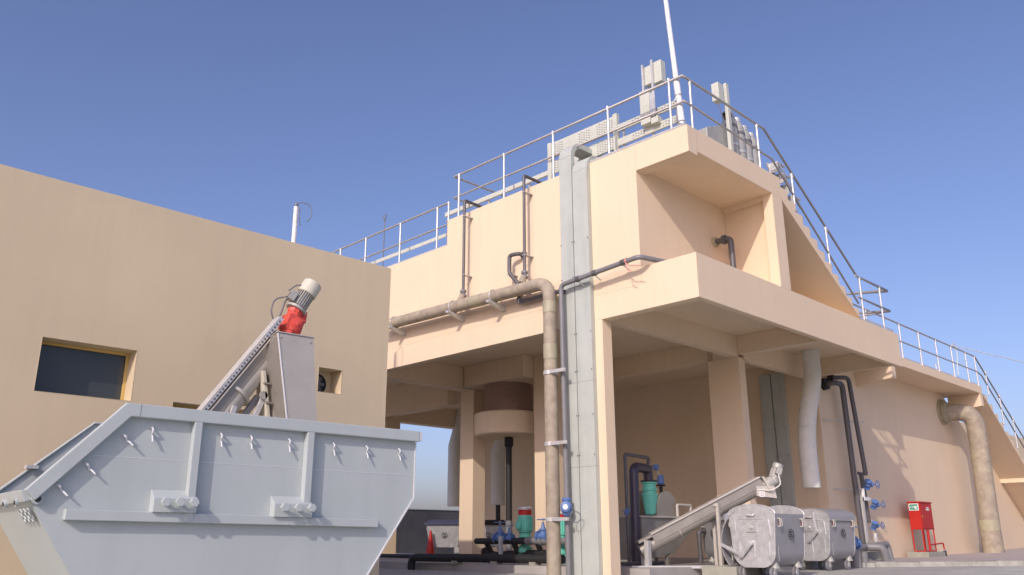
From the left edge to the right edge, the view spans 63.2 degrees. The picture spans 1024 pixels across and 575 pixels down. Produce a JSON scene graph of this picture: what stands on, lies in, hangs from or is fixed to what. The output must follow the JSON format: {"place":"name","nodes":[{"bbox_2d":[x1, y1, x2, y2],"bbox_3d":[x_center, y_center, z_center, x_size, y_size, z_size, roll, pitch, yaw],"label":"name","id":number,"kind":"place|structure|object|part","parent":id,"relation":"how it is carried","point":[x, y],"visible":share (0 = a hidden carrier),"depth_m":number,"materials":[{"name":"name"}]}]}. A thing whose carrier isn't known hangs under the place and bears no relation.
{"place":"outdoors","nodes":[
{"label":"outdoors","id":0,"kind":"place"},
{"bbox_2d":[485,520,505,551],"bbox_3d":[-0.646,6.826,22.613,1.060,0.989,0.860,1,-17,-5],"label":"bin","id":1,"kind":"object","parent":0,"point":[491,527],"visible":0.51,"depth_m":22.34,"materials":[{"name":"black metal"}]},
{"bbox_2d":[0,0,1023,509],"label":"sky","id":2,"kind":"structure","parent":0,"point":[901,122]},
{"bbox_2d":[379,553,844,574],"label":"plant floor","id":3,"kind":"structure","parent":0,"point":[402,563],"depth_m":17.03,"materials":[{"name":"concrete"}]},
{"bbox_2d":[380,554,412,557],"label":"floor pipe","id":4,"kind":"object","parent":3,"relation":"on","point":[395,555],"visible":0.13,"depth_m":22.16,"materials":[{"name":"black metal"}]},
{"bbox_2d":[426,530,433,553],"bbox_3d":[-2.121,6.680,21.647,0.360,0.718,0.360,16,-23,-42],"label":"traffic cone","id":5,"kind":"object","parent":3,"relation":"on","point":[430,548],"visible":0.69,"depth_m":21.58,"materials":[{"name":"red paint"}]},
{"bbox_2d":[424,520,458,553],"bbox_3d":[-1.815,6.699,22.179,1.060,0.989,0.860,2,-17,-6],"label":"bin","id":6,"kind":"object","parent":3,"relation":"on","point":[445,533],"visible":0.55,"depth_m":21.88,"materials":[{"name":"grey metal"}]},
{"bbox_2d":[407,553,565,569],"bbox_3d":[-0.644,5.750,17.163,4.254,0.504,0.202,-14,-21,38],"label":"floor pipe","id":7,"kind":"object","parent":3,"relation":"on","point":[530,559],"visible":0.91,"depth_m":17.09,"materials":[{"name":"black metal"}]},
{"bbox_2d":[504,437,512,550],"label":"drop pipe","id":8,"kind":"object","parent":3,"relation":"on","point":[508,443],"visible":0.81,"depth_m":20.47,"materials":[{"name":"black metal"}]},
{"bbox_2d":[474,536,564,554],"bbox_3d":[0.219,5.562,17.666,0.435,0.550,2.830,16,-23,-42],"label":"pipe manifold","id":9,"kind":"object","parent":3,"relation":"on","point":[538,543],"visible":0.66,"depth_m":17.75,"materials":[{"name":"black metal"}]},
{"bbox_2d":[492,521,505,542],"bbox_3d":[-0.262,5.325,18.130,0.266,0.471,0.286,16,-23,-42],"label":"gate valve","id":10,"kind":"object","parent":9,"relation":"on","point":[499,532],"visible":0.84,"depth_m":18.09,"materials":[{"name":"blue paint"}]},
{"bbox_2d":[503,525,515,540],"bbox_3d":[-0.058,5.293,17.925,0.206,0.364,0.221,16,-23,-42],"label":"gate valve","id":11,"kind":"object","parent":9,"relation":"attached to","point":[508,535],"visible":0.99,"depth_m":17.88,"materials":[{"name":"blue paint"}]},
{"bbox_2d":[535,518,545,539],"bbox_3d":[0.645,5.019,17.265,0.266,0.471,0.286,16,-23,-42],"label":"gate valve","id":12,"kind":"object","parent":9,"relation":"attached to","point":[541,533],"visible":0.68,"depth_m":17.21,"materials":[{"name":"blue paint"}]},
{"bbox_2d":[515,506,532,552],"bbox_3d":[0.296,5.294,17.843,0.415,1.176,0.381,16,-23,-42],"label":"pump","id":13,"kind":"object","parent":3,"relation":"on","point":[524,524],"visible":0.91,"depth_m":17.79,"materials":[{"name":"green paint"}]},
{"bbox_2d":[560,511,565,563],"bbox_3d":[1.019,5.137,17.128,0.373,1.058,0.343,16,-23,-42],"label":"pump","id":14,"kind":"object","parent":3,"relation":"on","point":[562,527],"visible":0.16,"depth_m":17.05,"materials":[{"name":"green paint"}]},
{"bbox_2d":[629,462,652,560],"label":"feed pipe","id":15,"kind":"object","parent":3,"relation":"on","point":[635,468],"visible":0.94,"depth_m":16.12,"materials":[{"name":"grey plastic"}]},
{"bbox_2d":[621,453,664,565],"bbox_3d":[2.484,4.317,16.271,1.405,2.095,0.500,16,-23,-42],"label":"vent pipe","id":16,"kind":"object","parent":3,"relation":"on","point":[629,562],"visible":0.77,"depth_m":15.94,"materials":[{"name":"grey plastic"}]},
{"bbox_2d":[622,508,630,515],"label":"gate valve","id":17,"kind":"object","parent":16,"relation":"attached to","point":[626,511],"visible":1,"depth_m":15.78,"materials":[{"name":"blue paint"}]},
{"bbox_2d":[619,491,691,564],"bbox_3d":[2.912,4.877,16.962,2.040,1.440,0.880,16,-23,-42],"label":"steel tank","id":18,"kind":"object","parent":3,"relation":"on","point":[667,508],"visible":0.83,"depth_m":16.52,"materials":[{"name":"silver metal"}]},
{"bbox_2d":[641,480,657,514],"bbox_3d":[2.782,4.236,16.801,0.340,0.675,0.340,16,-23,-42],"label":"green filter","id":19,"kind":"object","parent":18,"relation":"on","point":[649,494],"visible":1,"depth_m":16.70,"materials":[{"name":"paint"}]},
{"bbox_2d":[652,464,665,497],"bbox_3d":[3.119,4.270,17.497,0.308,1.070,0.214,16,-23,-42],"label":"solenoid valve","id":20,"kind":"object","parent":18,"relation":"on","point":[660,482],"visible":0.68,"depth_m":17.54,"materials":[{"name":"blue paint"}]},
{"bbox_2d":[697,528,706,562],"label":"stub pipe","id":21,"kind":"object","parent":3,"relation":"on","point":[700,532],"visible":0.84,"depth_m":17.04,"materials":[{"name":"grey metal"}]},
{"bbox_2d":[631,462,782,567],"bbox_3d":[3.649,4.238,15.528,3.033,1.930,0.492,1,-17,-3],"label":"inclined conveyor","id":22,"kind":"object","parent":3,"relation":"on","point":[715,510],"visible":0.98,"depth_m":15.42,"materials":[{"name":"silver metal"}]},
{"bbox_2d":[701,512,727,563],"bbox_3d":[4.519,5.136,17.000,1.026,1.255,1.210,4,-17,-14],"label":"waste bin","id":23,"kind":"object","parent":3,"relation":"on","point":[707,536],"visible":0.18,"depth_m":17.11,"materials":[{"name":"metal"}]},
{"bbox_2d":[379,566,1023,574],"bbox_3d":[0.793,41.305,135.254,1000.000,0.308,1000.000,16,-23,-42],"label":"ground","id":24,"kind":"structure","parent":0,"point":[978,570],"depth_m":16.66,"materials":[{"name":"grey concrete"}]},
{"bbox_2d":[0,164,390,574],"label":"control building","id":25,"kind":"structure","parent":24,"relation":"on","point":[110,304],"depth_m":10.52,"materials":[{"name":"sand-coloured painted render"},{"name":"concrete"}]},
{"bbox_2d":[34,341,129,399],"bbox_3d":[-5.232,1.032,10.096,1.076,0.625,0.050,16,-23,-42],"label":"window","id":26,"kind":"structure","parent":25,"relation":"in","point":[62,368],"depth_m":10.10,"materials":[{"name":"black glass"}]},
{"bbox_2d":[173,405,197,408],"bbox_3d":[-4.132,1.874,10.977,0.966,0.570,0.050,16,-23,-42],"label":"window","id":27,"kind":"structure","parent":25,"relation":"in","point":[177,406],"depth_m":10.89,"materials":[{"name":"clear glass"}]},
{"bbox_2d":[291,202,311,242],"bbox_3d":[-4.164,-0.408,16.260,0.363,2.696,0.092,0,-17,0],"label":"antenna mast","id":28,"kind":"object","parent":25,"relation":"on","point":[294,225],"visible":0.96,"depth_m":16.51,"materials":[{"name":"white metal"}]},
{"bbox_2d":[0,403,421,574],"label":"waste skip","id":29,"kind":"object","parent":24,"relation":"on","point":[133,489],"visible":1,"depth_m":7.41,"materials":[{"name":"grey paint"}]},
{"bbox_2d":[197,278,320,420],"bbox_3d":[-3.248,1.486,9.345,2.340,3.788,0.675,16,-23,-42],"label":"screw conveyor","id":30,"kind":"object","parent":24,"relation":"on","point":[273,368],"visible":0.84,"depth_m":9.76,"materials":[{"name":"silver metal"}]},
{"bbox_2d":[396,509,458,553],"bbox_3d":[-3.292,9.699,32.786,17.400,1.880,0.110,16,-23,-42],"label":"sheet fence","id":31,"kind":"object","parent":24,"relation":"on","point":[411,534],"visible":0.12,"depth_m":32.43,"materials":[{"name":"metal"}]},
{"bbox_2d":[381,124,1023,574],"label":"treatment plant building","id":32,"kind":"structure","parent":24,"relation":"on","point":[697,334],"depth_m":18.85,"materials":[{"name":"beige paint"}]},
{"bbox_2d":[382,215,386,265],"bbox_3d":[-3.612,-0.889,23.370,0.024,2.520,0.197,16,-23,-42],"label":"lightning rod","id":33,"kind":"object","parent":32,"relation":"on","point":[384,238],"visible":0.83,"depth_m":23.52,"materials":[{"name":"grey metal"}]},
{"bbox_2d":[331,202,449,266],"bbox_3d":[-3.595,-0.742,21.386,0.490,1.095,6.560,16,-23,-42],"label":"guard rail","id":34,"kind":"object","parent":32,"relation":"on","point":[436,239],"visible":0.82,"depth_m":20.29,"materials":[{"name":"metal"}]},
{"bbox_2d":[447,409,460,506],"bbox_3d":[-1.865,5.764,28.447,0.517,3.300,0.710,16,-23,-42],"label":"hanging duct","id":35,"kind":"object","parent":32,"relation":"hanging from","point":[453,488],"visible":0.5,"depth_m":28.21,"materials":[{"name":"white fabric"}]},
{"bbox_2d":[457,199,481,299],"bbox_3d":[-0.767,-0.727,18.248,1.073,2.387,0.160,16,-23,-42],"label":"drain pipe","id":36,"kind":"object","parent":32,"relation":"attached to","point":[463,291],"visible":0.95,"depth_m":17.98,"materials":[{"name":"grey plastic"}]},
{"bbox_2d":[389,278,568,574],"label":"fibreglass pipe","id":37,"kind":"object","parent":32,"relation":"attached to","point":[552,442],"visible":0.97,"depth_m":15.29,"materials":[{"name":"plastic"}]},
{"bbox_2d":[561,497,580,522],"bbox_3d":[0.990,3.824,14.305,0.265,0.428,0.396,16,-23,-42],"label":"flow meter","id":38,"kind":"object","parent":37,"relation":"attached to","point":[566,507],"visible":1,"depth_m":14.30,"materials":[{"name":"blue paint"}]},
{"bbox_2d":[445,171,547,216],"bbox_3d":[-0.387,-1.868,18.842,0.090,0.560,3.400,16,-23,-42],"label":"cable tray","id":39,"kind":"object","parent":32,"relation":"on","point":[507,190],"visible":0.57,"depth_m":18.76,"materials":[{"name":"metal"}]},
{"bbox_2d":[491,440,505,519],"bbox_3d":[-0.328,5.600,25.390,0.432,3.240,0.708,16,-23,-42],"label":"hanging duct","id":40,"kind":"object","parent":32,"relation":"hanging from","point":[498,450],"visible":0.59,"depth_m":25.28,"materials":[{"name":"grey metal"}]},
{"bbox_2d":[518,175,541,282],"bbox_3d":[0.520,-1.107,17.003,1.073,2.387,0.160,16,-23,-42],"label":"drain pipe","id":41,"kind":"object","parent":32,"relation":"attached to","point":[524,276],"visible":0.94,"depth_m":16.72,"materials":[{"name":"grey plastic"}]},
{"bbox_2d":[507,251,565,303],"bbox_3d":[0.510,-0.281,16.385,0.295,1.174,1.486,16,-23,-42],"label":"overflow pipe","id":42,"kind":"object","parent":32,"relation":"attached to","point":[520,300],"visible":0.81,"depth_m":16.68,"materials":[{"name":"grey plastic"}]},
{"bbox_2d":[559,144,602,574],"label":"cable trunking","id":43,"kind":"object","parent":32,"relation":"attached to","point":[566,159],"visible":0.73,"depth_m":15.38,"materials":[{"name":"grey metal"}]},
{"bbox_2d":[547,113,619,179],"bbox_3d":[1.451,-2.717,17.119,0.080,1.180,1.880,16,-23,-42],"label":"cable tray","id":44,"kind":"object","parent":32,"relation":"on","point":[591,132],"visible":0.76,"depth_m":17.02,"materials":[{"name":"white metal"}]},
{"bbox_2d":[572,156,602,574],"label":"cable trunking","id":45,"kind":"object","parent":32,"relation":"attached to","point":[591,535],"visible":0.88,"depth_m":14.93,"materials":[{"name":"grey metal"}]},
{"bbox_2d":[559,255,665,574],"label":"grey conduit","id":46,"kind":"object","parent":32,"relation":"attached to","point":[622,262],"visible":0.98,"depth_m":14.81,"materials":[{"name":"plastic"}]},
{"bbox_2d":[453,74,772,215],"bbox_3d":[1.956,-2.405,17.990,3.143,1.085,6.324,16,-23,-42],"label":"guard rail","id":47,"kind":"object","parent":32,"relation":"on","point":[607,108],"visible":0.92,"depth_m":16.12,"materials":[{"name":"metal"}]},
{"bbox_2d":[617,101,678,146],"bbox_3d":[2.621,-2.957,15.990,0.094,0.980,1.400,16,-23,-42],"label":"cable tray","id":48,"kind":"object","parent":32,"relation":"on","point":[624,140],"visible":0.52,"depth_m":16.03,"materials":[{"name":"grey metal"}]},
{"bbox_2d":[639,59,665,127],"bbox_3d":[2.718,-3.739,16.064,0.310,1.400,0.440,16,-23,-42],"label":"control box stand","id":49,"kind":"object","parent":48,"relation":"on","point":[653,74],"visible":0.92,"depth_m":16.03,"materials":[{"name":"metal"}]},
{"bbox_2d":[663,0,685,124],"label":"roof pole","id":50,"kind":"object","parent":32,"relation":"on","point":[678,98],"visible":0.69,"depth_m":15.20,"materials":[{"name":"white metal"}]},
{"bbox_2d":[698,125,727,147],"bbox_3d":[3.922,-2.784,16.727,0.900,1.026,0.615,16,-23,-42],"label":"metal cabinet","id":51,"kind":"object","parent":32,"relation":"on","point":[718,134],"visible":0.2,"depth_m":16.54,"materials":[{"name":"grey metal"}]},
{"bbox_2d":[711,82,733,150],"bbox_3d":[4.233,-3.297,16.716,0.380,1.840,0.180,16,-23,-42],"label":"control box post","id":52,"kind":"object","parent":32,"relation":"on","point":[717,89],"visible":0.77,"depth_m":16.78,"materials":[{"name":"metal"}]},
{"bbox_2d":[711,235,736,267],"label":"elbow pipe","id":53,"kind":"object","parent":32,"relation":"attached to","point":[723,240],"visible":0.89,"depth_m":16.38,"materials":[{"name":"grey metal"}]},
{"bbox_2d":[722,110,739,154],"bbox_3d":[4.554,-3.013,17.313,0.319,1.480,0.324,-4,-17,14],"label":"gas cylinder","id":54,"kind":"object","parent":32,"relation":"on","point":[735,131],"visible":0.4,"depth_m":17.27,"materials":[{"name":"grey metal"}]},
{"bbox_2d":[735,117,746,158],"bbox_3d":[4.768,-2.896,17.530,0.320,1.480,0.320,16,-23,-42],"label":"gas cylinder","id":55,"kind":"object","parent":32,"relation":"on","point":[742,145],"visible":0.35,"depth_m":17.46,"materials":[{"name":"grey metal"}]},
{"bbox_2d":[743,125,753,162],"bbox_3d":[4.975,-2.763,17.732,0.320,1.480,0.320,16,-23,-42],"label":"gas cylinder","id":56,"kind":"object","parent":32,"relation":"on","point":[749,155],"visible":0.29,"depth_m":17.67,"materials":[{"name":"grey metal"}]},
{"bbox_2d":[749,132,758,165],"bbox_3d":[5.174,-2.645,17.917,0.320,1.480,0.320,16,-23,-42],"label":"gas cylinder","id":57,"kind":"object","parent":32,"relation":"on","point":[755,152],"visible":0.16,"depth_m":17.86,"materials":[{"name":"grey metal"}]},
{"bbox_2d":[758,374,782,505],"bbox_3d":[6.566,4.448,20.965,0.121,4.548,0.310,16,-23,-42],"label":"cable trunking","id":58,"kind":"object","parent":32,"relation":"attached to","point":[769,429],"visible":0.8,"depth_m":21.19,"materials":[{"name":"grey metal"}]},
{"bbox_2d":[770,372,796,506],"bbox_3d":[6.805,4.378,20.733,0.121,4.548,0.310,16,-23,-42],"label":"cable trunking","id":59,"kind":"object","parent":32,"relation":"attached to","point":[783,438],"visible":0.66,"depth_m":20.86,"materials":[{"name":"grey metal"}]},
{"bbox_2d":[766,161,800,207],"bbox_3d":[5.804,-1.975,17.713,0.990,1.277,0.235,16,-23,-42],"label":"cable ladder","id":60,"kind":"object","parent":32,"relation":"on","point":[771,167],"visible":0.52,"depth_m":17.64,"materials":[{"name":"metal"}]},
{"bbox_2d":[798,349,820,487],"bbox_3d":[6.925,3.012,19.316,0.743,3.186,0.441,1,-17,-5],"label":"hanging duct","id":61,"kind":"object","parent":32,"relation":"hanging from","point":[807,444],"visible":1,"depth_m":19.14,"materials":[{"name":"white fabric"}]},
{"bbox_2d":[763,128,858,303],"bbox_3d":[6.409,-1.444,17.710,3.724,3.026,0.080,16,-23,-42],"label":"guard rail","id":62,"kind":"object","parent":32,"relation":"on","point":[826,229],"visible":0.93,"depth_m":17.68,"materials":[{"name":"grey metal"}]},
{"bbox_2d":[821,378,866,551],"bbox_3d":[8.104,4.344,20.367,0.818,4.260,0.347,16,-23,-42],"label":"riser pipe","id":63,"kind":"object","parent":32,"relation":"attached to","point":[826,383],"visible":0.94,"depth_m":20.53,"materials":[{"name":"grey plastic"}]},
{"bbox_2d":[827,375,867,473],"bbox_3d":[8.390,3.369,20.747,0.859,2.496,0.268,5,-17,-15],"label":"riser pipe","id":64,"kind":"object","parent":32,"relation":"attached to","point":[855,416],"visible":0.86,"depth_m":20.79,"materials":[{"name":"grey plastic"}]},
{"bbox_2d":[857,472,870,522],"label":"riser pipe","id":65,"kind":"object","parent":32,"relation":"attached to","point":[861,477],"visible":0.75,"depth_m":20.63,"materials":[{"name":"grey metal"}]},
{"bbox_2d":[846,275,893,332],"bbox_3d":[7.954,0.558,19.675,2.050,1.090,1.412,16,-23,-42],"label":"guard rail","id":66,"kind":"object","parent":32,"relation":"on","point":[883,310],"visible":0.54,"depth_m":19.38,"materials":[{"name":"grey metal"}]},
{"bbox_2d":[853,303,979,385],"bbox_3d":[11.729,1.774,23.788,9.250,1.015,0.080,16,-23,-42],"label":"guard rail","id":67,"kind":"object","parent":32,"relation":"on","point":[920,349],"visible":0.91,"depth_m":24.42,"materials":[{"name":"grey metal"}]},
{"bbox_2d":[951,343,1023,374],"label":"overhead wire","id":68,"kind":"object","parent":67,"relation":"attached to","point":[976,351],"visible":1,"depth_m":26.02,"materials":[{"name":"grey metal"}]},
{"bbox_2d":[936,399,1004,552],"bbox_3d":[14.123,5.827,25.795,1.439,4.766,0.697,-3,-17,9],"label":"fibreglass pipe","id":69,"kind":"object","parent":32,"relation":"attached to","point":[971,418],"visible":0.95,"depth_m":25.59,"materials":[{"name":"plastic"}]},
{"bbox_2d":[975,357,1023,447],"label":"guard rail","id":70,"kind":"object","parent":32,"relation":"on","point":[1000,402],"visible":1,"depth_m":27.93,"materials":[{"name":"grey metal"}]},
{"bbox_2d":[702,566,761,574],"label":"concrete plinth","id":71,"kind":"structure","parent":24,"relation":"on","point":[719,570],"depth_m":14.79,"materials":[{"name":"grey concrete"}]},
{"bbox_2d":[721,504,804,574],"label":"waste bin","id":72,"kind":"object","parent":24,"relation":"on","point":[764,538],"visible":1,"depth_m":14.54,"materials":[{"name":"metal"}]},
{"bbox_2d":[800,508,855,570],"bbox_3d":[6.645,5.351,17.735,1.210,1.255,1.026,14,-22,-39],"label":"waste bin","id":73,"kind":"object","parent":24,"relation":"on","point":[829,536],"visible":0.82,"depth_m":17.38,"materials":[{"name":"metal"}]},
{"bbox_2d":[850,549,868,567],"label":"service pipe","id":74,"kind":"object","parent":24,"relation":"on","point":[859,557],"visible":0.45,"depth_m":18.33,"materials":[{"name":"grey metal"}]},
{"bbox_2d":[855,526,861,548],"bbox_3d":[7.604,5.572,18.586,0.312,0.514,0.290,16,-23,-42],"label":"gate valve","id":75,"kind":"object","parent":74,"relation":"on","point":[858,543],"visible":0.27,"depth_m":18.55,"materials":[{"name":"blue paint"}]},
{"bbox_2d":[832,561,1023,567],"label":"kerb","id":76,"kind":"structure","parent":24,"relation":"on","point":[945,563],"depth_m":18.44,"materials":[{"name":"concrete"}]},
{"bbox_2d":[960,422,1023,468],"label":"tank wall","id":77,"kind":"structure","parent":24,"relation":"on","point":[1020,448],"depth_m":41.01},
{"bbox_2d":[831,548,1023,562],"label":"pavement","id":78,"kind":"structure","parent":0,"point":[1015,554],"depth_m":20.94,"materials":[{"name":"grey concrete"}]},
{"bbox_2d":[868,552,881,562],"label":"pipe plinth","id":79,"kind":"structure","parent":78,"relation":"on","point":[876,555],"depth_m":19.96,"materials":[{"name":"concrete"}]},
{"bbox_2d":[859,488,878,551],"bbox_3d":[8.713,5.723,20.280,0.424,1.600,0.149,11,-20,-32],"label":"valve stand","id":80,"kind":"object","parent":79,"relation":"on","point":[862,502],"visible":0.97,"depth_m":20.25,"materials":[{"name":"metal"}]},
{"bbox_2d":[863,479,879,489],"bbox_3d":[8.832,4.840,20.468,0.364,0.278,0.274,1,-17,-3],"label":"gate valve","id":81,"kind":"object","parent":80,"relation":"attached to","point":[868,483],"visible":1,"depth_m":20.43,"materials":[{"name":"blue paint"}]},
{"bbox_2d":[870,521,884,530],"bbox_3d":[8.919,5.813,20.335,0.308,0.236,0.232,1,-17,-3],"label":"gate valve","id":82,"kind":"object","parent":80,"relation":"attached to","point":[874,525],"visible":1,"depth_m":20.30,"materials":[{"name":"blue paint"}]},
{"bbox_2d":[870,499,885,509],"bbox_3d":[9.003,5.340,20.500,0.334,0.255,0.251,1,-17,-3],"label":"gate valve","id":83,"kind":"object","parent":80,"relation":"attached to","point":[875,504],"visible":1,"depth_m":20.47,"materials":[{"name":"blue paint"}]},
{"bbox_2d":[860,541,893,562],"bbox_3d":[8.517,6.221,19.538,2.356,0.509,0.767,16,-23,-42],"label":"drain manifold","id":84,"kind":"object","parent":78,"relation":"on","point":[883,548],"visible":0.77,"depth_m":19.31,"materials":[{"name":"grey metal"}]},
{"bbox_2d":[907,551,945,556],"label":"concrete plinth","id":85,"kind":"structure","parent":78,"relation":"on","point":[928,554],"depth_m":21.91,"materials":[{"name":"grey concrete"}]},
{"bbox_2d":[906,501,946,555],"bbox_3d":[11.295,6.565,22.639,1.530,1.415,0.365,16,-23,-42],"label":"fire hose cabinet","id":86,"kind":"object","parent":85,"relation":"on","point":[920,515],"visible":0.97,"depth_m":22.28,"materials":[{"name":"red metal"}]},
{"bbox_3d":[11.175,6.159,22.427,0.770,0.630,0.011,16,-23,-42],"label":"door","id":87,"kind":"part","parent":86,"relation":"part of","materials":[{"name":"red paint"}]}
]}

